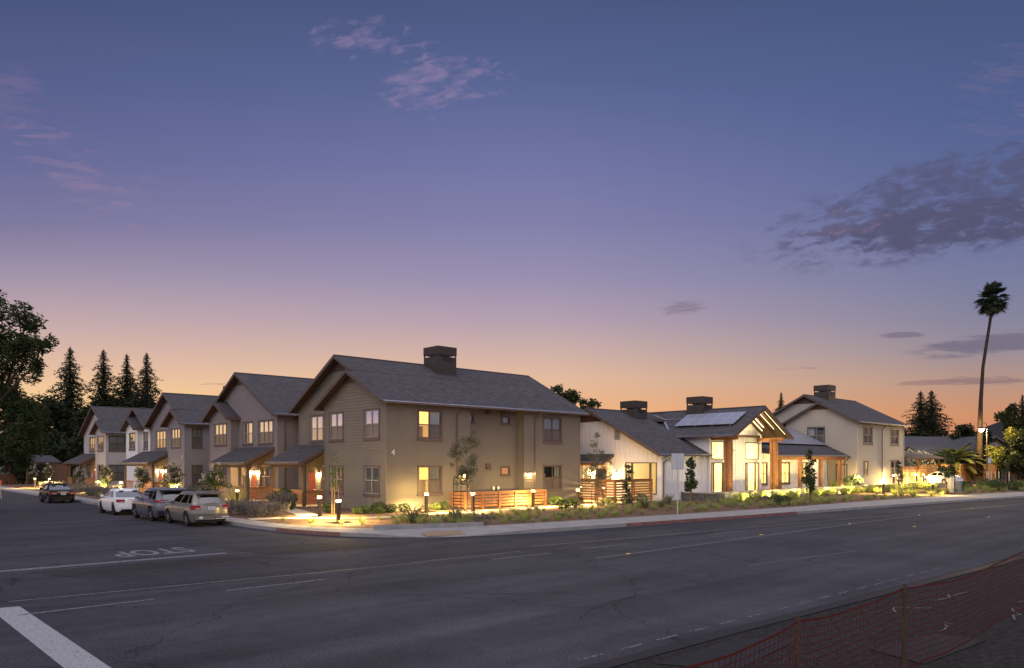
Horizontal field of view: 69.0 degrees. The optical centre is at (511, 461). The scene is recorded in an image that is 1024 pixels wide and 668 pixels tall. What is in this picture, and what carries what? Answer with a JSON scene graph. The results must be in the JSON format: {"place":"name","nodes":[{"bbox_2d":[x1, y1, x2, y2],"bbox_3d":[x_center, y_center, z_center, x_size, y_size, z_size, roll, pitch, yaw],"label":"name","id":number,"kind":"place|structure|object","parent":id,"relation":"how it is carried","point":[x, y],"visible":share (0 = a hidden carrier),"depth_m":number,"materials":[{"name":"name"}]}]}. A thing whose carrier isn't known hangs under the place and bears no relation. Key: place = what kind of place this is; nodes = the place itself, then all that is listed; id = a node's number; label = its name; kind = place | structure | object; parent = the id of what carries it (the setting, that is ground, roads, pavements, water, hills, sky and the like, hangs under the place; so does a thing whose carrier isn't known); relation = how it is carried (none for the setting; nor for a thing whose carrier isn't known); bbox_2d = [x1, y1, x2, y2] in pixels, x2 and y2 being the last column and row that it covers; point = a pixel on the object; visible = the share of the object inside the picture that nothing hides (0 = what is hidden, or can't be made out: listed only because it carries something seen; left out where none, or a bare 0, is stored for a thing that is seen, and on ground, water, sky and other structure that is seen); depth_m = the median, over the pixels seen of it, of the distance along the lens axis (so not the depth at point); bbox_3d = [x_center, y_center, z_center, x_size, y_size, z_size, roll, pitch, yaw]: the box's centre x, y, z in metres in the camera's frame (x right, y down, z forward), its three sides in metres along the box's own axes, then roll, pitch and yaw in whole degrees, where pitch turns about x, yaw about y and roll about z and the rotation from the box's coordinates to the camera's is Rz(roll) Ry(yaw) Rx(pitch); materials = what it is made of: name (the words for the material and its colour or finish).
{"place":"outdoors","nodes":[
{"label":"outdoors","id":0,"kind":"place"},
{"bbox_2d":[284,507,324,517],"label":"garden path","id":1,"kind":"structure","parent":0,"point":[300,513],"depth_m":40.86,"materials":[{"name":"concrete"}]},
{"bbox_2d":[246,500,635,519],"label":"garden path","id":2,"kind":"structure","parent":0,"point":[406,516],"depth_m":37.97,"materials":[{"name":"concrete"}]},
{"bbox_2d":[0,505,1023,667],"bbox_3d":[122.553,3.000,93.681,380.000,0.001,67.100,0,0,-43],"label":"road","id":3,"kind":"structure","parent":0,"point":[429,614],"depth_m":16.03,"materials":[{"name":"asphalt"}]},
{"bbox_2d":[0,606,110,667],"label":"limit line","id":4,"kind":"object","parent":3,"relation":"on","point":[26,628],"visible":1,"depth_m":12.50,"materials":[{"name":"grey paint"}]},
{"bbox_2d":[8,551,516,601],"bbox_3d":[-5.149,2.992,20.383,14.328,0.001,0.400,0,0,-39],"label":"lane line","id":5,"kind":"object","parent":3,"relation":"on","point":[241,579],"visible":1,"depth_m":18.82,"materials":[{"name":"grey paint"}]},
{"bbox_2d":[0,504,1023,601],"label":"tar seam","id":6,"kind":"object","parent":3,"relation":"on","point":[418,561],"visible":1,"depth_m":21.55,"materials":[{"name":"asphalt"}]},
{"bbox_2d":[0,490,1023,600],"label":"side street","id":7,"kind":"structure","parent":0,"point":[35,532],"depth_m":27.77,"materials":[{"name":"asphalt"}]},
{"bbox_2d":[39,483,75,502],"bbox_3d":[-33.978,2.291,55.619,1.997,1.418,4.350,0,0,-43],"label":"parked car","id":8,"kind":"object","parent":7,"relation":"on","point":[50,492],"visible":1,"depth_m":54.45,"materials":[{"name":"black paint"}]},
{"bbox_2d":[0,553,226,571],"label":"stop line","id":9,"kind":"object","parent":7,"relation":"on","point":[105,562],"visible":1,"depth_m":21.98,"materials":[{"name":"grey paint"}]},
{"bbox_2d":[98,488,141,514],"bbox_3d":[-22.782,2.261,43.633,2.073,1.478,4.500,0,0,-43],"label":"parked sedan","id":10,"kind":"object","parent":7,"relation":"on","point":[115,501],"visible":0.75,"depth_m":42.49,"materials":[{"name":"white paint"}]},
{"bbox_2d":[115,547,194,556],"bbox_3d":[-11.964,2.993,24.808,2.389,0.001,1.711,0,0,-43],"label":"road lettering","id":11,"kind":"object","parent":7,"relation":"on","point":[134,551],"visible":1,"depth_m":24.64,"materials":[{"name":"grey paint"}]},
{"bbox_2d":[132,487,184,520],"bbox_3d":[-18.562,2.161,39.355,2.130,1.678,4.460,0,0,-43],"label":"parked suv","id":12,"kind":"object","parent":7,"relation":"on","point":[151,503],"visible":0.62,"depth_m":37.97,"materials":[{"name":"silver metal"}]},
{"bbox_2d":[32,557,304,579],"bbox_3d":[-9.632,2.996,21.715,7.100,0.001,2.600,0,0,-43],"label":"asphalt patch","id":13,"kind":"object","parent":7,"relation":"on","point":[99,572],"visible":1,"depth_m":21.16,"materials":[{"name":"asphalt"}]},
{"bbox_2d":[164,489,228,525],"bbox_3d":[-15.330,2.150,36.132,2.073,1.700,4.401,0,0,-43],"label":"parked suv","id":14,"kind":"object","parent":7,"relation":"on","point":[189,507],"visible":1,"depth_m":34.88,"materials":[{"name":"silver paint"}]},
{"bbox_2d":[212,544,395,553],"bbox_3d":[-7.228,2.996,25.826,6.524,0.001,2.901,0,0,-15],"label":"asphalt patch","id":15,"kind":"object","parent":7,"relation":"on","point":[280,549],"visible":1,"depth_m":26.11,"materials":[{"name":"asphalt"}]},
{"bbox_2d":[0,479,1023,527],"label":"planting bed","id":16,"kind":"object","parent":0,"point":[371,522],"visible":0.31,"depth_m":42.87,"materials":[{"name":"green plant"}]},
{"bbox_2d":[0,440,41,483],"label":"broad tree","id":17,"kind":"object","parent":16,"relation":"on","point":[21,476],"visible":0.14,"depth_m":95.33,"materials":[{"name":"green plant"}]},
{"bbox_2d":[6,455,61,483],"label":"house","id":18,"kind":"structure","parent":16,"relation":"on","point":[50,459],"depth_m":96.77,"materials":[{"name":"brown paint"}]},
{"bbox_2d":[20,396,58,480],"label":"broad tree","id":19,"kind":"object","parent":16,"relation":"on","point":[51,405],"visible":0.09,"depth_m":112.12,"materials":[{"name":"green plant"}]},
{"bbox_2d":[27,429,68,465],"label":"broad tree","id":20,"kind":"object","parent":16,"relation":"on","point":[57,452],"visible":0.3,"depth_m":103.71,"materials":[{"name":"green plant"}]},
{"bbox_2d":[38,464,70,482],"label":"board fence","id":21,"kind":"object","parent":16,"relation":"on","point":[59,473],"visible":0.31,"depth_m":95.88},
{"bbox_2d":[44,401,81,456],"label":"broad tree","id":22,"kind":"object","parent":16,"relation":"on","point":[63,415],"visible":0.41,"depth_m":115.22,"materials":[{"name":"green plant"}]},
{"bbox_2d":[57,432,83,482],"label":"broad tree","id":23,"kind":"object","parent":16,"relation":"on","point":[75,443],"visible":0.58,"depth_m":100.57,"materials":[{"name":"green plant"}]},
{"bbox_2d":[71,407,88,433],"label":"broad tree","id":24,"kind":"object","parent":16,"relation":"on","point":[79,416],"visible":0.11,"depth_m":110.15,"materials":[{"name":"green plant"}]},
{"bbox_2d":[95,464,116,486],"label":"blossom tree","id":25,"kind":"object","parent":16,"relation":"on","point":[106,478],"visible":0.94,"depth_m":69.66,"materials":[{"name":"green plant"}]},
{"bbox_2d":[119,407,152,489],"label":"house","id":26,"kind":"structure","parent":16,"relation":"on","point":[137,436],"depth_m":76.94,"materials":[{"name":"white paint"}]},
{"bbox_2d":[132,466,151,489],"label":"blossom tree","id":27,"kind":"object","parent":16,"relation":"on","point":[141,473],"visible":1,"depth_m":65.78,"materials":[{"name":"green plant"}]},
{"bbox_2d":[119,386,224,490],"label":"house","id":28,"kind":"structure","parent":16,"relation":"on","point":[179,434],"depth_m":68.87,"materials":[{"name":"grey paint"}]},
{"bbox_2d":[155,430,165,449],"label":"window","id":29,"kind":"structure","parent":28,"relation":"in","point":[161,434],"depth_m":72.60,"materials":[{"name":"glass"}]},
{"bbox_2d":[170,428,180,448],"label":"window","id":30,"kind":"structure","parent":28,"relation":"in","point":[175,432],"depth_m":68.10,"materials":[{"name":"glass"}]},
{"bbox_2d":[191,428,202,448],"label":"window","id":31,"kind":"structure","parent":28,"relation":"in","point":[197,433],"depth_m":67.22,"materials":[{"name":"glass"}]},
{"bbox_2d":[191,465,202,484],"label":"window","id":32,"kind":"structure","parent":28,"relation":"in","point":[197,470],"depth_m":67.19,"materials":[{"name":"glass"}]},
{"bbox_2d":[158,462,186,487],"bbox_3d":[-26.291,1.434,57.771,2.075,2.834,1.331,0,0,-26],"label":"blossom tree","id":33,"kind":"object","parent":16,"relation":"on","point":[175,477],"visible":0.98,"depth_m":57.60,"materials":[{"name":"green plant"}]},
{"bbox_2d":[187,462,232,493],"bbox_3d":[-20.156,1.423,50.035,2.670,2.855,2.338,0,0,-45],"label":"blossom tree","id":34,"kind":"object","parent":16,"relation":"on","point":[216,476],"visible":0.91,"depth_m":49.85,"materials":[{"name":"green plant"}]},
{"bbox_2d":[244,503,267,517],"bbox_3d":[-13.198,2.510,38.278,1.256,0.854,1.246,0,0,-41],"label":"lavender","id":35,"kind":"object","parent":16,"relation":"on","point":[259,509],"visible":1,"depth_m":38.19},
{"bbox_2d":[201,372,312,501],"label":"house","id":36,"kind":"structure","parent":16,"relation":"on","point":[254,425],"depth_m":57.16,"materials":[{"name":"grey paint"}]},
{"bbox_2d":[213,423,226,446],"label":"window","id":37,"kind":"structure","parent":36,"relation":"in","point":[220,429],"depth_m":60.43,"materials":[{"name":"glass"}]},
{"bbox_2d":[242,421,253,445],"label":"window","id":38,"kind":"structure","parent":36,"relation":"in","point":[247,427],"depth_m":58.02,"materials":[{"name":"glass"}]},
{"bbox_2d":[257,419,277,444],"bbox_3d":[-18.040,-2.165,55.832,0.985,2.050,2.870,0,0,-43],"label":"window","id":39,"kind":"structure","parent":36,"relation":"in","point":[265,432],"depth_m":55.56,"materials":[{"name":"glass"}]},
{"bbox_2d":[259,465,277,488],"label":"window","id":40,"kind":"structure","parent":36,"relation":"in","point":[264,470],"depth_m":55.78,"materials":[{"name":"glass"}]},
{"bbox_2d":[267,491,297,505],"bbox_3d":[-13.828,2.354,44.901,1.828,1.199,1.790,0,0,-20],"label":"shrub","id":41,"kind":"object","parent":16,"relation":"on","point":[282,497],"visible":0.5,"depth_m":44.78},
{"bbox_2d":[394,502,431,522],"bbox_3d":[-4.650,2.307,35.162,2.045,1.076,1.931,0,0,-14],"label":"flax clump","id":42,"kind":"object","parent":16,"relation":"in","point":[411,515],"visible":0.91,"depth_m":35.02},
{"bbox_2d":[264,345,589,511],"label":"house","id":43,"kind":"structure","parent":16,"relation":"on","point":[390,431],"depth_m":47.56,"materials":[{"name":"brown paint"}]},
{"bbox_2d":[309,414,323,442],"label":"window","id":44,"kind":"structure","parent":43,"relation":"in","point":[316,421],"depth_m":49.60,"materials":[{"name":"glass"}]},
{"bbox_2d":[328,411,343,441],"bbox_3d":[-10.692,-2.165,46.984,0.985,2.050,2.060,0,0,-43],"label":"window","id":45,"kind":"structure","parent":43,"relation":"in","point":[336,419],"depth_m":46.69,"materials":[{"name":"glass"}]},
{"bbox_2d":[328,465,343,494],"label":"window","id":46,"kind":"structure","parent":43,"relation":"in","point":[338,476],"depth_m":46.68,"materials":[{"name":"glass"}]},
{"bbox_2d":[363,408,379,440],"bbox_3d":[-7.918,-2.165,43.978,0.985,2.050,2.040,0,0,-43],"label":"window","id":47,"kind":"structure","parent":43,"relation":"in","point":[371,417],"depth_m":43.69,"materials":[{"name":"glass"}]},
{"bbox_2d":[363,465,379,496],"bbox_3d":[-7.918,1.150,43.978,0.985,2.020,2.040,0,0,-43],"label":"window","id":48,"kind":"structure","parent":43,"relation":"in","point":[371,478],"depth_m":43.69,"materials":[{"name":"glass"}]},
{"bbox_2d":[417,409,442,440],"bbox_3d":[-5.209,-2.165,44.993,2.150,2.050,0.985,0,0,-43],"label":"window","id":49,"kind":"structure","parent":43,"relation":"in","point":[429,422],"depth_m":44.90,"materials":[{"name":"glass"}]},
{"bbox_2d":[417,465,442,495],"bbox_3d":[-5.209,1.150,44.993,2.150,2.020,0.985,0,0,-43],"label":"window","id":50,"kind":"structure","parent":43,"relation":"in","point":[429,477],"depth_m":44.90,"materials":[{"name":"glass"}]},
{"bbox_2d":[542,416,562,443],"bbox_3d":[2.522,-2.165,52.127,2.210,2.050,0.985,0,0,-43],"label":"window","id":51,"kind":"structure","parent":43,"relation":"in","point":[552,426],"depth_m":51.85,"materials":[{"name":"glass"}]},
{"bbox_2d":[542,465,562,490],"bbox_3d":[2.522,1.150,52.127,2.210,2.020,0.985,0,0,-43],"label":"window","id":52,"kind":"structure","parent":43,"relation":"in","point":[552,474],"depth_m":52.15,"materials":[{"name":"glass"}]},
{"bbox_2d":[447,430,480,513],"bbox_3d":[-2.618,0.518,40.730,2.033,4.644,1.479,0,0,-7],"label":"olive tree","id":53,"kind":"object","parent":16,"relation":"on","point":[461,473],"visible":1,"depth_m":40.73,"materials":[{"name":"green plant"}]},
{"bbox_2d":[450,489,546,508],"bbox_3d":[-0.752,2.319,47.557,6.940,1.022,1.490,0,0,-43],"label":"patio fence","id":54,"kind":"object","parent":16,"relation":"on","point":[539,500],"visible":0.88,"depth_m":46.54,"materials":[{"name":"wood"}]},
{"bbox_2d":[550,384,581,404],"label":"broad tree","id":55,"kind":"object","parent":16,"relation":"on","point":[571,396],"visible":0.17,"depth_m":94.57,"materials":[{"name":"green plant"}]},
{"bbox_2d":[582,432,611,506],"bbox_3d":[5.313,0.464,46.833,2.386,4.754,1.344,0,0,-29],"label":"young tree","id":56,"kind":"object","parent":16,"relation":"on","point":[598,476],"visible":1,"depth_m":46.67,"materials":[{"name":"green plant"}]},
{"bbox_2d":[580,478,652,502],"bbox_3d":[6.769,2.019,55.217,4.289,1.622,5.750,0,0,-43],"label":"courtyard fence","id":57,"kind":"object","parent":16,"relation":"on","point":[614,486],"visible":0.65,"depth_m":53.17,"materials":[{"name":"wood"}]},
{"bbox_2d":[621,461,633,507],"bbox_3d":[6.659,1.385,43.198,0.773,2.910,0.798,0,0,-20],"label":"young tree","id":58,"kind":"object","parent":16,"relation":"on","point":[625,486],"visible":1,"depth_m":43.20,"materials":[{"name":"green plant"}]},
{"bbox_2d":[684,456,698,501],"bbox_3d":[12.553,1.211,52.523,1.362,3.258,1.159,0,0,-43],"label":"young tree","id":59,"kind":"object","parent":16,"relation":"on","point":[691,485],"visible":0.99,"depth_m":52.51,"materials":[{"name":"green plant"}]},
{"bbox_2d":[801,449,816,502],"bbox_3d":[20.817,0.955,52.118,1.483,3.771,1.085,0,0,-35],"label":"young tree","id":60,"kind":"object","parent":16,"relation":"on","point":[808,477],"visible":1,"depth_m":52.02,"materials":[{"name":"green plant"}]},
{"bbox_2d":[681,482,947,501],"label":"retaining wall","id":61,"kind":"structure","parent":16,"relation":"on","point":[702,496],"depth_m":55.83,"materials":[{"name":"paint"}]},
{"bbox_2d":[902,392,944,436],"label":"redwood tree","id":62,"kind":"object","parent":16,"relation":"on","point":[920,427],"visible":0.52,"depth_m":149.28,"materials":[{"name":"green plant"}]},
{"bbox_2d":[909,390,955,436],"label":"redwood tree","id":63,"kind":"object","parent":16,"relation":"on","point":[931,402],"visible":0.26,"depth_m":151.24,"materials":[{"name":"green plant"}]},
{"bbox_2d":[936,450,958,493],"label":"young tree","id":64,"kind":"object","parent":16,"relation":"on","point":[948,469],"visible":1,"depth_m":66.04,"materials":[{"name":"green plant"}]},
{"bbox_2d":[948,423,976,439],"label":"broad tree","id":65,"kind":"object","parent":16,"relation":"on","point":[964,430],"visible":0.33,"depth_m":133.55,"materials":[{"name":"green plant"}]},
{"bbox_2d":[972,281,1010,475],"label":"fan palm","id":66,"kind":"object","parent":16,"relation":"on","point":[990,304],"visible":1,"depth_m":95.77,"materials":[{"name":"green plant"}]},
{"bbox_2d":[983,402,1023,480],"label":"broad tree","id":67,"kind":"object","parent":16,"relation":"on","point":[1008,417],"visible":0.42,"depth_m":105.36,"materials":[{"name":"green plant"}]},
{"bbox_2d":[984,426,1023,482],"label":"broad tree","id":68,"kind":"object","parent":16,"relation":"on","point":[995,454],"visible":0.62,"depth_m":92.62,"materials":[{"name":"green plant"}]},
{"bbox_2d":[999,435,1023,480],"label":"broad tree","id":69,"kind":"object","parent":16,"relation":"on","point":[1016,464],"visible":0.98,"depth_m":91.36,"materials":[{"name":"green plant"}]},
{"bbox_2d":[0,486,1023,536],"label":"pavement","id":70,"kind":"structure","parent":0,"point":[474,530],"depth_m":36.94,"materials":[{"name":"concrete"}]},
{"bbox_2d":[373,522,483,529],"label":"ramp kerb","id":71,"kind":"structure","parent":70,"relation":"on","point":[419,526],"depth_m":32.09,"materials":[{"name":"concrete"}]},
{"bbox_2d":[421,530,465,536],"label":"tactile paving","id":72,"kind":"structure","parent":70,"relation":"on","point":[442,533],"depth_m":30.37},
{"bbox_2d":[672,453,683,515],"bbox_3d":[8.820,1.195,39.670,0.660,3.310,0.107,0,0,-1],"label":"road sign","id":73,"kind":"object","parent":70,"relation":"on","point":[677,461],"visible":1,"depth_m":39.65,"materials":[{"name":"metal"}]},
{"bbox_2d":[0,466,1023,604],"bbox_3d":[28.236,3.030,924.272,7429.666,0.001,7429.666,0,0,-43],"label":"ground","id":74,"kind":"structure","parent":0,"point":[623,517],"depth_m":24.15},
{"bbox_2d":[0,289,59,472],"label":"oak tree","id":75,"kind":"object","parent":74,"relation":"on","point":[21,417],"visible":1,"depth_m":43.88,"materials":[{"name":"green plant"}]},
{"bbox_2d":[45,347,89,478],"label":"redwood tree","id":76,"kind":"object","parent":74,"relation":"on","point":[70,397],"visible":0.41,"depth_m":124.39,"materials":[{"name":"green plant"}]},
{"bbox_2d":[68,349,118,456],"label":"redwood tree","id":77,"kind":"object","parent":74,"relation":"on","point":[101,392],"visible":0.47,"depth_m":129.53,"materials":[{"name":"green plant"}]},
{"bbox_2d":[62,406,131,486],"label":"house","id":78,"kind":"structure","parent":74,"relation":"on","point":[104,440],"depth_m":87.48,"materials":[{"name":"brown paint"}]},
{"bbox_2d":[109,465,123,480],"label":"window","id":79,"kind":"structure","parent":78,"relation":"in","point":[118,469],"depth_m":85.83,"materials":[{"name":"glass"}]},
{"bbox_2d":[108,435,125,451],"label":"window","id":80,"kind":"structure","parent":78,"relation":"in","point":[116,443],"depth_m":85.74,"materials":[{"name":"glass"}]},
{"bbox_2d":[106,354,142,406],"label":"redwood tree","id":81,"kind":"object","parent":74,"relation":"on","point":[127,383],"visible":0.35,"depth_m":129.65,"materials":[{"name":"green plant"}]},
{"bbox_2d":[122,353,162,407],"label":"redwood tree","id":82,"kind":"object","parent":74,"relation":"on","point":[146,397],"visible":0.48,"depth_m":127.59,"materials":[{"name":"green plant"}]},
{"bbox_2d":[0,489,1023,536],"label":"kerb","id":83,"kind":"structure","parent":74,"relation":"on","point":[350,534],"depth_m":34.20,"materials":[{"name":"concrete"}]},
{"bbox_2d":[276,512,796,535],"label":"red kerb","id":84,"kind":"structure","parent":74,"relation":"on","point":[327,533],"depth_m":36.30,"materials":[{"name":"paint"}]},
{"bbox_2d":[0,0,1023,436],"label":"sky","id":85,"kind":"structure","parent":0,"point":[660,203],"materials":[{"name":"blue"}]},
{"bbox_2d":[637,479,915,493],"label":"terrace","id":86,"kind":"structure","parent":0,"point":[717,490],"depth_m":62.76,"materials":[{"name":"concrete"}]},
{"bbox_2d":[580,396,850,500],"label":"community hall","id":87,"kind":"structure","parent":86,"relation":"on","point":[723,447],"depth_m":59.67,"materials":[{"name":"white paint"}]},
{"bbox_2d":[711,463,723,492],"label":"window","id":88,"kind":"structure","parent":87,"relation":"in","point":[712,464],"depth_m":58.62,"materials":[{"name":"yellow glass"}]},
{"bbox_2d":[745,463,758,490],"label":"window","id":89,"kind":"structure","parent":87,"relation":"in","point":[746,464],"depth_m":62.66,"materials":[{"name":"yellow glass"}]},
{"bbox_2d":[782,462,789,484],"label":"window","id":90,"kind":"structure","parent":87,"relation":"in","point":[785,465],"depth_m":68.88,"materials":[{"name":"glass"}]},
{"bbox_2d":[762,385,910,485],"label":"house","id":91,"kind":"structure","parent":86,"relation":"on","point":[869,440],"depth_m":75.63,"materials":[{"name":"white paint"}]},
{"bbox_2d":[807,426,824,442],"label":"window","id":92,"kind":"structure","parent":91,"relation":"in","point":[818,433],"depth_m":75.74,"materials":[{"name":"glass"}]},
{"bbox_2d":[863,426,872,444],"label":"window","id":93,"kind":"structure","parent":91,"relation":"in","point":[867,430],"depth_m":74.46,"materials":[{"name":"glass"}]},
{"bbox_2d":[901,466,917,482],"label":"slat screen","id":94,"kind":"object","parent":86,"relation":"on","point":[910,469],"visible":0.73,"depth_m":81.46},
{"bbox_2d":[904,449,935,476],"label":"oleander","id":95,"kind":"object","parent":86,"relation":"on","point":[913,462],"visible":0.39,"depth_m":94.33,"materials":[{"name":"green plant"}]},
{"bbox_2d":[904,453,943,482],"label":"carport","id":96,"kind":"object","parent":86,"relation":"on","point":[919,456],"visible":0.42,"depth_m":84.62,"materials":[{"name":"brown paint"}]},
{"bbox_2d":[904,446,945,478],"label":"shed","id":97,"kind":"structure","parent":86,"relation":"on","point":[926,449],"depth_m":106.16,"materials":[{"name":"grey paint"}]},
{"bbox_2d":[920,471,963,484],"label":"parked sedan","id":98,"kind":"object","parent":86,"relation":"on","point":[937,477],"visible":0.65,"depth_m":82.38,"materials":[{"name":"white paint"}]},
{"bbox_2d":[904,436,1007,463],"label":"house","id":99,"kind":"structure","parent":86,"relation":"on","point":[959,443],"depth_m":130.59,"materials":[{"name":"grey paint"}]},
{"bbox_2d":[928,443,985,482],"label":"date palm","id":100,"kind":"object","parent":86,"relation":"on","point":[960,454],"visible":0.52,"depth_m":96.51,"materials":[{"name":"green plant"}]},
{"bbox_2d":[933,464,994,480],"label":"board fence","id":101,"kind":"object","parent":86,"relation":"on","point":[964,473],"visible":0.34,"depth_m":96.85,"materials":[{"name":"brown wood"}]},
{"bbox_2d":[610,559,1023,667],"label":"gravel shoulder","id":102,"kind":"object","parent":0,"point":[1002,646],"visible":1,"depth_m":13.32},
{"bbox_2d":[657,638,794,667],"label":"asphalt patch","id":103,"kind":"object","parent":102,"relation":"on","point":[722,649],"visible":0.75,"depth_m":11.66,"materials":[{"name":"asphalt"}]},
{"bbox_2d":[579,555,1023,667],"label":"tar edge","id":104,"kind":"object","parent":102,"relation":"on","point":[613,662],"visible":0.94,"depth_m":13.83,"materials":[{"name":"asphalt"}]},
{"bbox_2d":[682,551,1023,667],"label":"safety fence","id":105,"kind":"object","parent":102,"relation":"on","point":[798,629],"visible":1,"depth_m":10.52,"materials":[{"name":"orange plastic"}]},
{"bbox_2d":[872,633,985,663],"bbox_3d":[6.777,2.997,12.172,2.408,0.001,0.922,0,0,-38],"label":"asphalt patch","id":106,"kind":"object","parent":102,"relation":"on","point":[974,641],"visible":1,"depth_m":12.11,"materials":[{"name":"asphalt"}]},
{"bbox_2d":[974,422,1006,440],"bbox_3d":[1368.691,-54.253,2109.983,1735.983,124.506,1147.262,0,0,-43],"label":"hills","id":107,"kind":"structure","parent":0,"point":[996,428],"depth_m":1700.15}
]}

